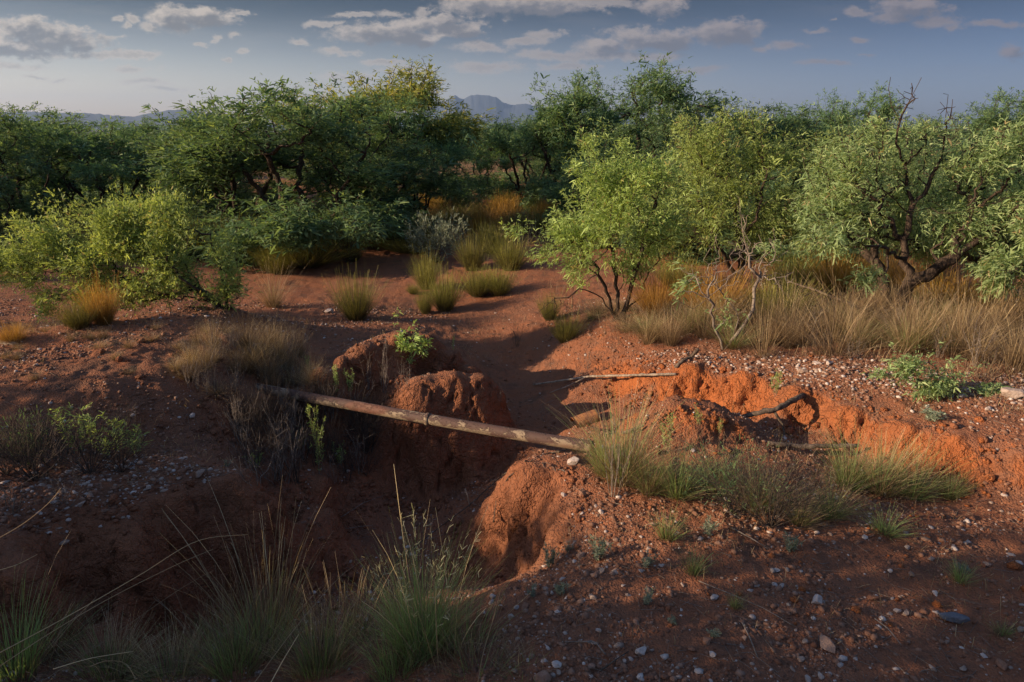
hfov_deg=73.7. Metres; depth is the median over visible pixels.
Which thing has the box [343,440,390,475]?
dead weed
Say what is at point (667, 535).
grass tussock
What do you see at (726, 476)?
twiggy bush
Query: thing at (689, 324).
dry tussock
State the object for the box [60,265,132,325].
gold broom
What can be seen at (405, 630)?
tall grass
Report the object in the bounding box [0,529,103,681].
tall grass
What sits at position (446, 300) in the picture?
broom tuft
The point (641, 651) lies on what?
stone
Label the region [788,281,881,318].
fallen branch
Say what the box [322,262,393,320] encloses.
broom tuft
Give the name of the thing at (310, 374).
dry weed
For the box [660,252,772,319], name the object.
grass tuft
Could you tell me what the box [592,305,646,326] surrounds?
dry tussock
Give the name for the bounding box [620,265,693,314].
grass tuft
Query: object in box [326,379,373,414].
dead weed
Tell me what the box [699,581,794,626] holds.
thin twig
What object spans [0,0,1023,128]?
sky
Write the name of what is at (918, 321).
dry tussock
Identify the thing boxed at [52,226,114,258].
understory shrub
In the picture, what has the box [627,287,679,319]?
straw clump
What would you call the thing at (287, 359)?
dry weed
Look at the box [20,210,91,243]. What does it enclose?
understory shrub
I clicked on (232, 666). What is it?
tall grass
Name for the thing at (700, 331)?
dry tussock
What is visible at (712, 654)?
stone
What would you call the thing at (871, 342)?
dry tussock
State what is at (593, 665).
stone
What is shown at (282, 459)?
dead weed
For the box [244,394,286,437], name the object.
dead weed
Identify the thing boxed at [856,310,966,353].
dry tussock
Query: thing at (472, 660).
tall grass
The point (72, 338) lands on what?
dry tuft
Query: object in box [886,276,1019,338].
straw clump
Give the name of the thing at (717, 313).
dry tussock
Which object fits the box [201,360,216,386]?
dry weed
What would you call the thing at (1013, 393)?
stone
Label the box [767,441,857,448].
dark log
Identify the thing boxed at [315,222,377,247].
understory shrub
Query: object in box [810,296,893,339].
dry tussock
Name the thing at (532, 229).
dry grass
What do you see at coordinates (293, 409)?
dead weed
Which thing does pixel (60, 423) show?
green weed
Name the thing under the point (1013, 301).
dry tussock
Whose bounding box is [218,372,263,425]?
dead weed
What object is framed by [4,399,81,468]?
dead stalks
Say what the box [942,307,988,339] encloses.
dry tussock
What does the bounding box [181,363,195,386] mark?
dry weed
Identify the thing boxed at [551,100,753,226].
mesquite tree
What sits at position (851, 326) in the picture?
straw clump
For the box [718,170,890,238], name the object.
mesquite tree
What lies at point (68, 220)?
understory shrub
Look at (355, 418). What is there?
dead weed
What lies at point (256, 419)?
dead weed
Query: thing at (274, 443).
dead weed
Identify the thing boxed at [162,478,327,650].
dry grass leaves
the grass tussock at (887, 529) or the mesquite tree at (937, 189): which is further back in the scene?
the mesquite tree at (937, 189)
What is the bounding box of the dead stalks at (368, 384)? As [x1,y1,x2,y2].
[359,350,376,389]
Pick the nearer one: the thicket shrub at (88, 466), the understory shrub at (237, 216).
the thicket shrub at (88, 466)
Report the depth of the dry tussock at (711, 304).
6.90 m
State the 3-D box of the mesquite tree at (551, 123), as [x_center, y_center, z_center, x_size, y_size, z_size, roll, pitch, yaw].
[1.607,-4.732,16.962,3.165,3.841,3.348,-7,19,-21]
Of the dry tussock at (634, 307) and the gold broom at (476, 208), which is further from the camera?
the gold broom at (476, 208)
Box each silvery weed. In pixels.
[525,582,536,596]
[542,542,559,567]
[553,580,571,596]
[563,541,573,551]
[588,534,613,560]
[641,549,659,567]
[642,586,656,604]
[667,614,676,624]
[700,515,719,536]
[706,628,720,637]
[782,532,802,551]
[921,404,945,421]
[953,559,971,575]
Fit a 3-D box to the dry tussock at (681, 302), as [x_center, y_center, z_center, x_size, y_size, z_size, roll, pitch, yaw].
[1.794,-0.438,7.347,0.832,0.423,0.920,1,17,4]
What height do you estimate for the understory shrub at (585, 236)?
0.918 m
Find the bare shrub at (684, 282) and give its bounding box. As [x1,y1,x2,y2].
[669,195,792,349]
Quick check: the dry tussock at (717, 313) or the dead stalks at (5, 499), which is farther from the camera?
the dry tussock at (717, 313)
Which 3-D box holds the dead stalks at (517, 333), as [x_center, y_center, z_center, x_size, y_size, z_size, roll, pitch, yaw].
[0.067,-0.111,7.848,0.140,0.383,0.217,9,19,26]
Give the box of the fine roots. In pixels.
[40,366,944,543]
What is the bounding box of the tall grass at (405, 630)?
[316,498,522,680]
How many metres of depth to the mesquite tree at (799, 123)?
18.25 m
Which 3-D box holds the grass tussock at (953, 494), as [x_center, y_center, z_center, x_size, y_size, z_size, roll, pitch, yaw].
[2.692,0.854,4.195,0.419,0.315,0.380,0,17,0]
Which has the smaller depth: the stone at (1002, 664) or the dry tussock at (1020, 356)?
the stone at (1002, 664)
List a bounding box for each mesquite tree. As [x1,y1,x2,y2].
[0,100,112,247]
[0,106,67,196]
[0,106,164,198]
[0,107,184,228]
[0,168,36,232]
[54,122,182,199]
[101,121,260,206]
[114,95,312,225]
[119,72,429,271]
[232,81,402,204]
[261,120,471,247]
[296,54,500,211]
[361,85,477,222]
[367,110,497,208]
[420,109,530,193]
[464,113,568,208]
[468,115,583,194]
[499,117,717,319]
[516,68,637,215]
[535,147,649,234]
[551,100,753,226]
[556,50,744,181]
[603,154,761,265]
[635,98,881,279]
[655,96,825,206]
[709,157,886,269]
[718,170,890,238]
[730,99,867,178]
[784,77,1023,320]
[805,80,907,176]
[829,170,947,247]
[834,109,1012,215]
[895,155,1020,221]
[899,132,1023,272]
[913,86,1023,172]
[962,203,1023,301]
[986,90,1023,185]
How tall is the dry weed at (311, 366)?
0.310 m
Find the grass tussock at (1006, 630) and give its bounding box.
[985,614,1023,637]
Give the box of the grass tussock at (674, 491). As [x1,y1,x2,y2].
[608,425,750,528]
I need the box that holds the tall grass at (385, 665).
[330,599,458,681]
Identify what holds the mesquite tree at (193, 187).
on the ground at (528, 503)
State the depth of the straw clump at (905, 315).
6.06 m
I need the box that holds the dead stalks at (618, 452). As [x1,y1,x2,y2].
[596,411,639,496]
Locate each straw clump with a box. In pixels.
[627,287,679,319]
[724,302,807,365]
[729,276,793,337]
[745,292,854,350]
[746,232,968,334]
[754,269,908,329]
[758,282,935,379]
[771,251,925,320]
[813,279,935,329]
[823,289,900,351]
[843,281,1001,341]
[844,221,1023,322]
[852,268,1009,354]
[867,291,941,347]
[884,280,1016,340]
[885,294,1020,368]
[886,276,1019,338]
[902,249,1023,345]
[928,261,1016,355]
[933,296,1023,338]
[972,322,1023,375]
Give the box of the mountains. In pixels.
[400,95,648,128]
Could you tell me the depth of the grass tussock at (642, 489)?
4.00 m
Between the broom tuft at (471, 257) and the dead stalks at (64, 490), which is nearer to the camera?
the dead stalks at (64, 490)
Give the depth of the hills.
3259.95 m
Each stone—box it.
[59,539,69,545]
[195,469,204,477]
[324,308,333,312]
[533,670,551,681]
[551,660,561,667]
[567,456,579,464]
[576,552,584,559]
[579,488,585,495]
[587,663,595,668]
[589,594,596,599]
[635,646,646,655]
[687,645,696,651]
[703,637,710,644]
[709,651,715,656]
[710,594,718,599]
[796,656,804,661]
[797,368,808,372]
[805,675,810,681]
[811,594,822,604]
[818,672,824,679]
[819,635,835,653]
[866,595,879,600]
[902,610,908,615]
[939,612,969,623]
[959,665,966,670]
[995,658,1007,670]
[1000,387,1023,398]
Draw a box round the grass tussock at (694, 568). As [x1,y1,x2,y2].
[672,539,718,575]
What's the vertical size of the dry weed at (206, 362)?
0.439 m
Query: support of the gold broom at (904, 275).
on the ground at (528, 503)
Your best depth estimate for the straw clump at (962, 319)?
5.72 m
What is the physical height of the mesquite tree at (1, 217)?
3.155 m
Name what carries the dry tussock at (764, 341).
on the ground at (528, 503)
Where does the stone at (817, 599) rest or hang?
on the ground at (528, 503)
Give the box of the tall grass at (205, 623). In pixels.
[165,591,273,662]
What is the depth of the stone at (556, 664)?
2.77 m
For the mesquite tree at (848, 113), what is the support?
on the ground at (528, 503)
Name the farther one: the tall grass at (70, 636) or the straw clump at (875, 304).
the straw clump at (875, 304)
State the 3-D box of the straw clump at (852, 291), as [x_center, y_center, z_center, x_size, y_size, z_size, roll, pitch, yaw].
[3.196,-0.519,6.502,2.062,0.948,1.902,0,17,0]
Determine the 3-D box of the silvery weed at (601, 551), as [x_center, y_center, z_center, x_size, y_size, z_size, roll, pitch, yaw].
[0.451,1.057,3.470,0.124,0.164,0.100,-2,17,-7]
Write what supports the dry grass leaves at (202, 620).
on the ground at (528, 503)
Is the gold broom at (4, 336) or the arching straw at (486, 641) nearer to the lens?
the arching straw at (486, 641)
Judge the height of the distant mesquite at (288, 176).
2.761 m
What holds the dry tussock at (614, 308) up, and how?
on the ground at (528, 503)
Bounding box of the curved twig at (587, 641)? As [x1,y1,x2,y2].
[565,640,605,654]
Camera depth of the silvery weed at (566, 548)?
3.67 m
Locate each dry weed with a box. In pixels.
[146,340,225,387]
[170,324,226,372]
[171,323,217,344]
[171,358,194,379]
[173,344,210,372]
[175,336,201,358]
[179,333,189,359]
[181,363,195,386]
[186,362,201,388]
[193,310,228,349]
[193,373,244,408]
[199,373,211,393]
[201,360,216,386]
[209,335,229,356]
[212,345,250,378]
[213,324,285,370]
[217,323,246,345]
[221,330,237,355]
[223,301,265,354]
[223,362,240,390]
[224,338,277,378]
[225,350,274,375]
[226,324,241,344]
[230,336,300,384]
[230,363,246,385]
[240,315,296,354]
[242,315,283,348]
[246,335,293,366]
[251,343,298,400]
[254,327,311,380]
[257,341,273,364]
[259,325,296,367]
[260,334,292,362]
[264,326,290,348]
[281,341,314,381]
[282,325,312,357]
[282,358,318,389]
[284,361,327,389]
[289,352,328,386]
[298,359,323,374]
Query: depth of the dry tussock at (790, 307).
6.69 m
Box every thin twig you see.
[600,651,628,671]
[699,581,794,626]
[731,527,767,548]
[742,622,757,656]
[874,618,900,644]
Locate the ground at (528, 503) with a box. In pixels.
[0,129,1023,681]
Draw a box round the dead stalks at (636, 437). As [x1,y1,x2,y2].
[622,414,659,473]
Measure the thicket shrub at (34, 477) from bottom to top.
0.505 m
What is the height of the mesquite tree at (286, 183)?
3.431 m
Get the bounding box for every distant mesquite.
[115,115,170,139]
[274,126,344,183]
[495,148,554,178]
[605,123,641,178]
[631,133,655,153]
[634,133,667,169]
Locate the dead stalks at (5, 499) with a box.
[0,476,31,514]
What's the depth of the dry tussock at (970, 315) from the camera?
6.05 m
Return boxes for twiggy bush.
[675,432,789,514]
[690,424,868,536]
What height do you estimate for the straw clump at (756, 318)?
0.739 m
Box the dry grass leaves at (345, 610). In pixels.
[285,554,392,653]
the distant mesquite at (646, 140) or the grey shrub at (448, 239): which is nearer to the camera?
the grey shrub at (448, 239)
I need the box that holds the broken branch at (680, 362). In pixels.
[674,348,699,367]
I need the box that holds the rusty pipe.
[255,383,594,452]
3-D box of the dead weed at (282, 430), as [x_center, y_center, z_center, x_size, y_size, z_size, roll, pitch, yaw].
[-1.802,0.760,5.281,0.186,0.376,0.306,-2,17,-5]
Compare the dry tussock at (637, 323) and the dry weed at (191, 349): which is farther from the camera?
the dry tussock at (637, 323)
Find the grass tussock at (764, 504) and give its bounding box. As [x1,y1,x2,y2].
[696,434,833,530]
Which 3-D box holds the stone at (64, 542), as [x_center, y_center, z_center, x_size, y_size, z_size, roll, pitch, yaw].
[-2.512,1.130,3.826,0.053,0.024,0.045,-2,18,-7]
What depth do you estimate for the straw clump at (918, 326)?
5.75 m
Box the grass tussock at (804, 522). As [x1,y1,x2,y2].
[763,486,850,540]
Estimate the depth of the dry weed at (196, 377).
5.30 m
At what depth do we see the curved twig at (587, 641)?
2.85 m
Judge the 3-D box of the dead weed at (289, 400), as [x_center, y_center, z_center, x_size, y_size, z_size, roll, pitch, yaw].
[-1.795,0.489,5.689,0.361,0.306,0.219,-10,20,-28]
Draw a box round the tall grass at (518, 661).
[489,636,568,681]
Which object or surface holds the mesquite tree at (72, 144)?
on the ground at (528, 503)
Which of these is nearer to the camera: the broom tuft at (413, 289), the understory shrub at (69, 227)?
the broom tuft at (413, 289)
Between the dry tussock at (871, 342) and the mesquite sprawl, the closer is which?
the mesquite sprawl
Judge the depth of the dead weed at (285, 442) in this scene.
5.22 m
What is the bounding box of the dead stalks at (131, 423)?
[96,401,164,444]
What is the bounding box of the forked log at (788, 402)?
[742,393,805,434]
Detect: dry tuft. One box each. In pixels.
[0,318,30,330]
[0,347,12,358]
[5,338,32,348]
[7,345,27,360]
[13,366,42,384]
[29,322,57,332]
[55,328,78,342]
[74,337,120,351]
[78,328,101,338]
[89,319,112,338]
[107,347,126,359]
[116,364,142,374]
[119,335,137,351]
[128,327,165,344]
[146,320,172,329]
[156,355,194,376]
[167,338,186,348]
[202,351,222,363]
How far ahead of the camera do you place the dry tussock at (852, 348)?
5.73 m
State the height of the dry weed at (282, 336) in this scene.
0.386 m
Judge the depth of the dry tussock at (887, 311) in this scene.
6.50 m
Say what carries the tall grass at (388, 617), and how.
on the ground at (528, 503)
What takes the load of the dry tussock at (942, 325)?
on the ground at (528, 503)
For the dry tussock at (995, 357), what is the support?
on the ground at (528, 503)
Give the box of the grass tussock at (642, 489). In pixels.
[594,429,693,508]
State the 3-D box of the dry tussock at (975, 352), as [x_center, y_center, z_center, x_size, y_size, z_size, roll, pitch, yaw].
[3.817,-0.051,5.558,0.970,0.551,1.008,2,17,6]
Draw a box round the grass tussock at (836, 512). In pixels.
[764,461,885,526]
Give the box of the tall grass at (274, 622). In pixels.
[164,547,344,676]
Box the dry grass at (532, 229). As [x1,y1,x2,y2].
[3,159,925,247]
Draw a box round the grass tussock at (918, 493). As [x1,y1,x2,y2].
[858,434,971,509]
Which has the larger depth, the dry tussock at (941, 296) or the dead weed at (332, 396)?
the dry tussock at (941, 296)
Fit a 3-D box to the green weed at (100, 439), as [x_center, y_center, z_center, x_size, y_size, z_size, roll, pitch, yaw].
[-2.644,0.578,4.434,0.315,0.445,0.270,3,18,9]
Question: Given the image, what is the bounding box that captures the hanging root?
[373,449,571,583]
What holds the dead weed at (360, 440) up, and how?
on the ground at (528, 503)
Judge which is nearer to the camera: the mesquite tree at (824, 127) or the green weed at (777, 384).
the green weed at (777, 384)
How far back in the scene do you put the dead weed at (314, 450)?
5.39 m
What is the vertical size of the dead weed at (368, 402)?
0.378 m
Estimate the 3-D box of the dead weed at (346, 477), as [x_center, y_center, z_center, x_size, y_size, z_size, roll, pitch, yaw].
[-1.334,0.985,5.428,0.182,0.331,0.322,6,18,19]
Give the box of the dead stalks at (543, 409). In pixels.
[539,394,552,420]
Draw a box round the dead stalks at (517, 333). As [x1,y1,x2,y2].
[512,318,523,346]
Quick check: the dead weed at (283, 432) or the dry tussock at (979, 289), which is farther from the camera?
the dry tussock at (979, 289)
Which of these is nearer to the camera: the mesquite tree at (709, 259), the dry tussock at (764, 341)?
the dry tussock at (764, 341)
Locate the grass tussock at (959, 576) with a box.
[939,551,983,586]
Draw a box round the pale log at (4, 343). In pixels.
[0,340,15,344]
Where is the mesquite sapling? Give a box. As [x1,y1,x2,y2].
[391,307,435,363]
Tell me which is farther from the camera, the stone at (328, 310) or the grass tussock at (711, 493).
the stone at (328, 310)
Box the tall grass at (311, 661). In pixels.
[231,582,386,681]
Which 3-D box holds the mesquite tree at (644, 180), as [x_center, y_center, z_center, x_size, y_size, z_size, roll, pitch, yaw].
[0.996,-1.236,7.232,2.279,2.166,1.199,0,17,0]
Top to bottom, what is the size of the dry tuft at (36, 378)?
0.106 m
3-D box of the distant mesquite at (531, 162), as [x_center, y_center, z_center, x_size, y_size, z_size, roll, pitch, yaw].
[2.036,-8.419,30.759,5.190,2.801,4.351,6,18,19]
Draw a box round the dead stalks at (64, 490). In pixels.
[34,476,85,506]
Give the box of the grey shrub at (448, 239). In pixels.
[401,207,469,261]
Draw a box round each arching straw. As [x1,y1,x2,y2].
[0,488,60,537]
[0,534,247,652]
[0,549,212,665]
[41,571,211,681]
[53,651,132,669]
[90,660,135,678]
[255,555,371,681]
[271,634,298,681]
[478,594,499,681]
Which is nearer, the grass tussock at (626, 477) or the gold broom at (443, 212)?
the grass tussock at (626, 477)
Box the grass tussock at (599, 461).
[553,410,636,484]
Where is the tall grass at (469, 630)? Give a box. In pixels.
[388,566,527,673]
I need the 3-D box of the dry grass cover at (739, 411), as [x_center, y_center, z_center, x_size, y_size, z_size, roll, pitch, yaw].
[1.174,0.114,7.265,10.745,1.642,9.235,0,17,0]
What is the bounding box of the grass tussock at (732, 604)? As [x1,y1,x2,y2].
[724,587,750,609]
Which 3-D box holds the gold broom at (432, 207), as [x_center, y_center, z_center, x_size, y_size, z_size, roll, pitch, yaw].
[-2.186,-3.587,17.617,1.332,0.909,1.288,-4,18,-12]
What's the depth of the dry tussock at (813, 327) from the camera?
6.28 m
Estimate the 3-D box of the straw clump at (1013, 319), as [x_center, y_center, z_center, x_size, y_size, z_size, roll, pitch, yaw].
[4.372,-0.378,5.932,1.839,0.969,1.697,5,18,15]
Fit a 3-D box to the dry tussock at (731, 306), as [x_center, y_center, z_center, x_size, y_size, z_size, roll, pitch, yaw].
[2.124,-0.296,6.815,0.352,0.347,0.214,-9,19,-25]
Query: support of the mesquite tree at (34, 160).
on the ground at (528, 503)
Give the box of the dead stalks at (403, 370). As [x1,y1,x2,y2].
[395,360,411,391]
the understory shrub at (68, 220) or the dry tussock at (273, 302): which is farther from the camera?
the understory shrub at (68, 220)
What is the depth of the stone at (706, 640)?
2.82 m
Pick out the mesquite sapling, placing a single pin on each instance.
(407, 346)
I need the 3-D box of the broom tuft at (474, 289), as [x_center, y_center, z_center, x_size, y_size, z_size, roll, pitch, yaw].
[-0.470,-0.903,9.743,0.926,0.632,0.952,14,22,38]
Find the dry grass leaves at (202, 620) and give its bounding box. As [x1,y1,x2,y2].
[152,564,246,660]
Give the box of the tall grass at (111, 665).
[37,592,194,681]
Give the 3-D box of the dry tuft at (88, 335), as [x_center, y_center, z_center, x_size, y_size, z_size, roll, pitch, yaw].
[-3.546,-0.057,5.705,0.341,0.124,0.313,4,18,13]
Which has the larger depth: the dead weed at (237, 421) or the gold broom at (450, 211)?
the gold broom at (450, 211)
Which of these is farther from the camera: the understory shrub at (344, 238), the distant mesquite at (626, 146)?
the distant mesquite at (626, 146)
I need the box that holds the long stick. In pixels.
[533,373,676,392]
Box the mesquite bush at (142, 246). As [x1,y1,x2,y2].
[0,178,262,323]
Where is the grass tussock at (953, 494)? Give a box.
[925,460,977,500]
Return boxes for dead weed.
[216,372,286,422]
[216,400,252,443]
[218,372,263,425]
[221,401,254,445]
[223,397,250,441]
[225,445,278,485]
[226,392,258,433]
[226,429,264,463]
[228,422,271,470]
[229,389,272,431]
[234,381,276,441]
[236,413,276,461]
[239,426,302,485]
[241,439,287,482]
[242,425,293,462]
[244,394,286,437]
[247,374,299,437]
[261,423,293,480]
[263,402,307,453]
[265,419,303,484]
[266,407,298,457]
[266,413,306,468]
[267,391,291,426]
[267,401,299,446]
[267,406,322,459]
[268,411,292,454]
[270,384,316,414]
[273,388,312,427]
[274,399,327,436]
[276,386,317,434]
[276,430,307,471]
[287,367,339,426]
[288,427,332,467]
[295,423,326,453]
[297,366,343,416]
[303,370,334,426]
[307,407,347,461]
[313,386,340,422]
[316,378,344,418]
[321,414,352,463]
[324,433,366,473]
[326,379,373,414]
[335,391,379,432]
[335,447,358,483]
[336,403,388,455]
[336,429,372,473]
[337,410,390,451]
[341,386,392,425]
[341,400,385,453]
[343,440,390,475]
[349,381,364,428]
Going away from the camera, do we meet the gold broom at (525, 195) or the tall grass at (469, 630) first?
the tall grass at (469, 630)
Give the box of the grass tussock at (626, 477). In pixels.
[543,369,700,509]
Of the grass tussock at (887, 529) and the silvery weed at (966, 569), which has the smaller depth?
the silvery weed at (966, 569)
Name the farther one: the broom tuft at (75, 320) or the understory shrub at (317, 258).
the understory shrub at (317, 258)
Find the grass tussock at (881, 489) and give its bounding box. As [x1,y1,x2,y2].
[819,414,952,503]
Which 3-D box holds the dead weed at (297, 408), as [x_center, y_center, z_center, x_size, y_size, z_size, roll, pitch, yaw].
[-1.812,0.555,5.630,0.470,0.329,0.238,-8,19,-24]
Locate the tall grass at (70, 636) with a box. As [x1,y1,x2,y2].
[0,573,124,678]
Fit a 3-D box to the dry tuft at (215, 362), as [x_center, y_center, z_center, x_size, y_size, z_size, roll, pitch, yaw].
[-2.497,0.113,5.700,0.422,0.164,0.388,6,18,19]
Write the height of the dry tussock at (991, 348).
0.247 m
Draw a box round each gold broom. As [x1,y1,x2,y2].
[0,318,39,342]
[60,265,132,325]
[418,194,444,214]
[420,196,480,219]
[430,203,464,220]
[431,194,462,208]
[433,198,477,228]
[452,197,512,232]
[462,196,493,216]
[478,194,522,219]
[482,187,515,212]
[490,189,525,212]
[490,201,529,231]
[491,183,518,202]
[499,204,536,228]
[507,203,564,235]
[511,185,539,201]
[517,196,555,214]
[523,195,555,222]
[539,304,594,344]
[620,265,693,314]
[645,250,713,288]
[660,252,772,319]
[714,262,837,322]
[754,247,843,291]
[786,238,897,292]
[835,247,923,287]
[884,249,975,297]
[914,253,1022,318]
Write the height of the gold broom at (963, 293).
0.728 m
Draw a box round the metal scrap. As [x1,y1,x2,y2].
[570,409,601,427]
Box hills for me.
[0,110,285,130]
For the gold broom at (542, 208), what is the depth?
16.36 m
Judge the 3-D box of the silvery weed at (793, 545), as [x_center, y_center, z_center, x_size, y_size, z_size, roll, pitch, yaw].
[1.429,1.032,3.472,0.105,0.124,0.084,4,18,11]
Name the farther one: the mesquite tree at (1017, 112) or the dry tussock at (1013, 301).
the mesquite tree at (1017, 112)
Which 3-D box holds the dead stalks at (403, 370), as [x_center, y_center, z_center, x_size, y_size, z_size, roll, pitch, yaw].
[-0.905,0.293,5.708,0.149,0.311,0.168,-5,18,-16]
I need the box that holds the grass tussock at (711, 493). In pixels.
[671,426,756,505]
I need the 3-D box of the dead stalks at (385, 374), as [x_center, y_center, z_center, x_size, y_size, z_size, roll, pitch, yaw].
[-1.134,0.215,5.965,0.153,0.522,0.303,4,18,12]
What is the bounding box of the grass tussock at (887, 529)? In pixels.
[844,500,933,544]
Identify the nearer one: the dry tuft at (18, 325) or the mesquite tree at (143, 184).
the dry tuft at (18, 325)
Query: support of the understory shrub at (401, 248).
on the ground at (528, 503)
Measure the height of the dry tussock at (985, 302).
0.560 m
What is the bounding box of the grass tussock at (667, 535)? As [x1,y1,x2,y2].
[638,501,694,545]
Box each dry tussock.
[242,258,303,307]
[564,290,641,318]
[566,291,620,314]
[574,307,609,321]
[586,309,655,336]
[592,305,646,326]
[593,304,674,335]
[594,292,645,317]
[606,311,678,340]
[618,298,711,349]
[619,306,684,349]
[623,301,674,319]
[638,290,713,322]
[641,294,699,350]
[648,279,695,315]
[657,294,726,340]
[660,284,750,344]
[667,302,691,327]
[668,303,735,324]
[680,290,771,335]
[688,308,778,358]
[689,286,746,320]
[695,271,767,329]
[713,291,766,327]
[714,297,746,318]
[721,278,767,312]
[724,279,781,309]
[724,280,814,353]
[748,269,856,331]
[765,297,830,348]
[767,262,828,308]
[768,294,830,349]
[788,291,894,345]
[800,288,931,316]
[800,330,836,354]
[803,305,826,345]
[806,286,882,323]
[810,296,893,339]
[810,310,908,353]
[811,305,852,330]
[813,308,890,341]
[817,283,901,323]
[817,293,890,341]
[822,280,908,312]
[824,295,933,331]
[834,292,928,328]
[834,298,938,351]
[843,335,866,360]
[850,273,920,322]
[856,270,961,322]
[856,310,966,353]
[863,312,958,354]
[863,312,978,360]
[867,287,982,340]
[873,295,996,331]
[879,300,917,328]
[886,322,981,357]
[887,293,942,325]
[895,321,949,351]
[905,313,989,340]
[908,276,993,332]
[910,283,953,308]
[910,291,964,323]
[914,286,1016,334]
[922,316,973,347]
[925,282,1020,358]
[926,285,967,308]
[932,324,952,358]
[933,307,1023,367]
[942,293,1004,325]
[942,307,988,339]
[944,302,989,335]
[954,263,1012,299]
[956,279,1023,320]
[962,300,1023,375]
[962,322,1004,365]
[964,253,1019,306]
[978,336,1014,373]
[980,290,1023,339]
[981,306,1023,370]
[982,278,1023,305]
[982,332,996,359]
[984,286,1023,330]
[990,285,1023,323]
[995,321,1023,354]
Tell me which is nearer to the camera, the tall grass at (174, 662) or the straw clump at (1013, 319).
the tall grass at (174, 662)
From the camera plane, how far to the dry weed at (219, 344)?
5.74 m
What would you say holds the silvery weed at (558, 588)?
on the ground at (528, 503)
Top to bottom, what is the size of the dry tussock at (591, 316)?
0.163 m
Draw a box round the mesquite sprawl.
[860,340,1012,401]
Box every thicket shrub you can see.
[0,404,82,487]
[0,405,47,475]
[0,405,58,468]
[13,390,146,475]
[83,426,148,471]
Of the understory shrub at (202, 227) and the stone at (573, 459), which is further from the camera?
the understory shrub at (202, 227)
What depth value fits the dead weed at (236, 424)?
5.17 m
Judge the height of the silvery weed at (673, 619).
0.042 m
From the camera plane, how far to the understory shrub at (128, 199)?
13.45 m
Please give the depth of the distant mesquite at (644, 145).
47.59 m
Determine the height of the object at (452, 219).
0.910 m
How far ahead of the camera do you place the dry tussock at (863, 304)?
6.68 m
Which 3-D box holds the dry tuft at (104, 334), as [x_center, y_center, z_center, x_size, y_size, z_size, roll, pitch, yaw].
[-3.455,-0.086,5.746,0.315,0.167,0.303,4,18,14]
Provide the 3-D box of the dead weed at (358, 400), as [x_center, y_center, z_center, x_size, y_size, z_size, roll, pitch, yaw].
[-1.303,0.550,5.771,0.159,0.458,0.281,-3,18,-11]
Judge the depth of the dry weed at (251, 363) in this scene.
5.86 m
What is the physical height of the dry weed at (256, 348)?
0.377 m
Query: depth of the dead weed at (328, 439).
5.49 m
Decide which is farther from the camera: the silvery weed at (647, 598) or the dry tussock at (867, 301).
the dry tussock at (867, 301)
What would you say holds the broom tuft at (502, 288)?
on the ground at (528, 503)
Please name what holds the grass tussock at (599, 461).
on the ground at (528, 503)
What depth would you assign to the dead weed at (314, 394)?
5.67 m
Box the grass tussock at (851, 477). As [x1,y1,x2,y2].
[787,410,920,497]
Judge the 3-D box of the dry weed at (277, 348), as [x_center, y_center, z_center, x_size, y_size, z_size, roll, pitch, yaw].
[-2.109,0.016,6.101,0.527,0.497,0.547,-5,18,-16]
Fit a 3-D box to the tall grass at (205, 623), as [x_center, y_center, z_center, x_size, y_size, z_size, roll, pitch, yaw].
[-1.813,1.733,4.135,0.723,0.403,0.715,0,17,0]
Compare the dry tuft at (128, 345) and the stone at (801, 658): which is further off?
the dry tuft at (128, 345)
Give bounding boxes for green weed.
[47,403,91,453]
[64,403,125,458]
[103,420,151,453]
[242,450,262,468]
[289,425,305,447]
[305,403,325,474]
[330,364,338,393]
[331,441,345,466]
[343,368,354,390]
[659,413,676,452]
[694,404,703,423]
[717,418,722,434]
[769,369,782,394]
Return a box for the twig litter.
[0,271,1022,681]
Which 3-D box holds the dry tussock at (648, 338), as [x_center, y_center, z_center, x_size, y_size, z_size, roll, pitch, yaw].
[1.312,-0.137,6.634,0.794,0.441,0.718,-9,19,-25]
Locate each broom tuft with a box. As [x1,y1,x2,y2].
[40,286,106,337]
[244,239,312,274]
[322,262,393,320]
[336,240,367,262]
[403,245,445,289]
[405,281,420,293]
[409,281,437,314]
[417,265,468,311]
[445,261,504,304]
[451,228,493,270]
[464,215,517,253]
[476,263,525,295]
[480,223,542,273]
[534,283,565,320]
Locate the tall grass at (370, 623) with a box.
[318,576,399,646]
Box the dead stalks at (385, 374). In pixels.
[373,336,390,393]
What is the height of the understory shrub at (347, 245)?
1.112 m
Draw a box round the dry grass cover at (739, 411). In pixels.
[3,255,1023,655]
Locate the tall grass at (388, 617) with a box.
[352,574,437,649]
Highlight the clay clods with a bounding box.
[0,306,1023,681]
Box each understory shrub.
[0,212,55,259]
[1,234,65,265]
[12,216,84,257]
[18,207,93,231]
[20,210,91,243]
[30,205,91,234]
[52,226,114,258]
[57,200,114,227]
[71,197,140,229]
[71,208,142,242]
[101,190,158,213]
[141,210,262,256]
[184,209,256,247]
[184,212,228,252]
[188,208,225,226]
[216,206,262,229]
[221,231,379,275]
[311,202,379,262]
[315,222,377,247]
[316,191,400,246]
[351,205,455,245]
[364,226,459,253]
[387,203,425,239]
[545,208,628,247]
[681,208,733,253]
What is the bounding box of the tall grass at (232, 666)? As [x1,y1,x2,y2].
[154,559,304,681]
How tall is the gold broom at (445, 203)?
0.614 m
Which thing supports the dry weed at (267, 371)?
on the ground at (528, 503)
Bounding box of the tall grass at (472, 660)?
[425,613,539,681]
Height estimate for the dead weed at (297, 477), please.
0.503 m
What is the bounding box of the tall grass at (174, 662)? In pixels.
[102,613,228,681]

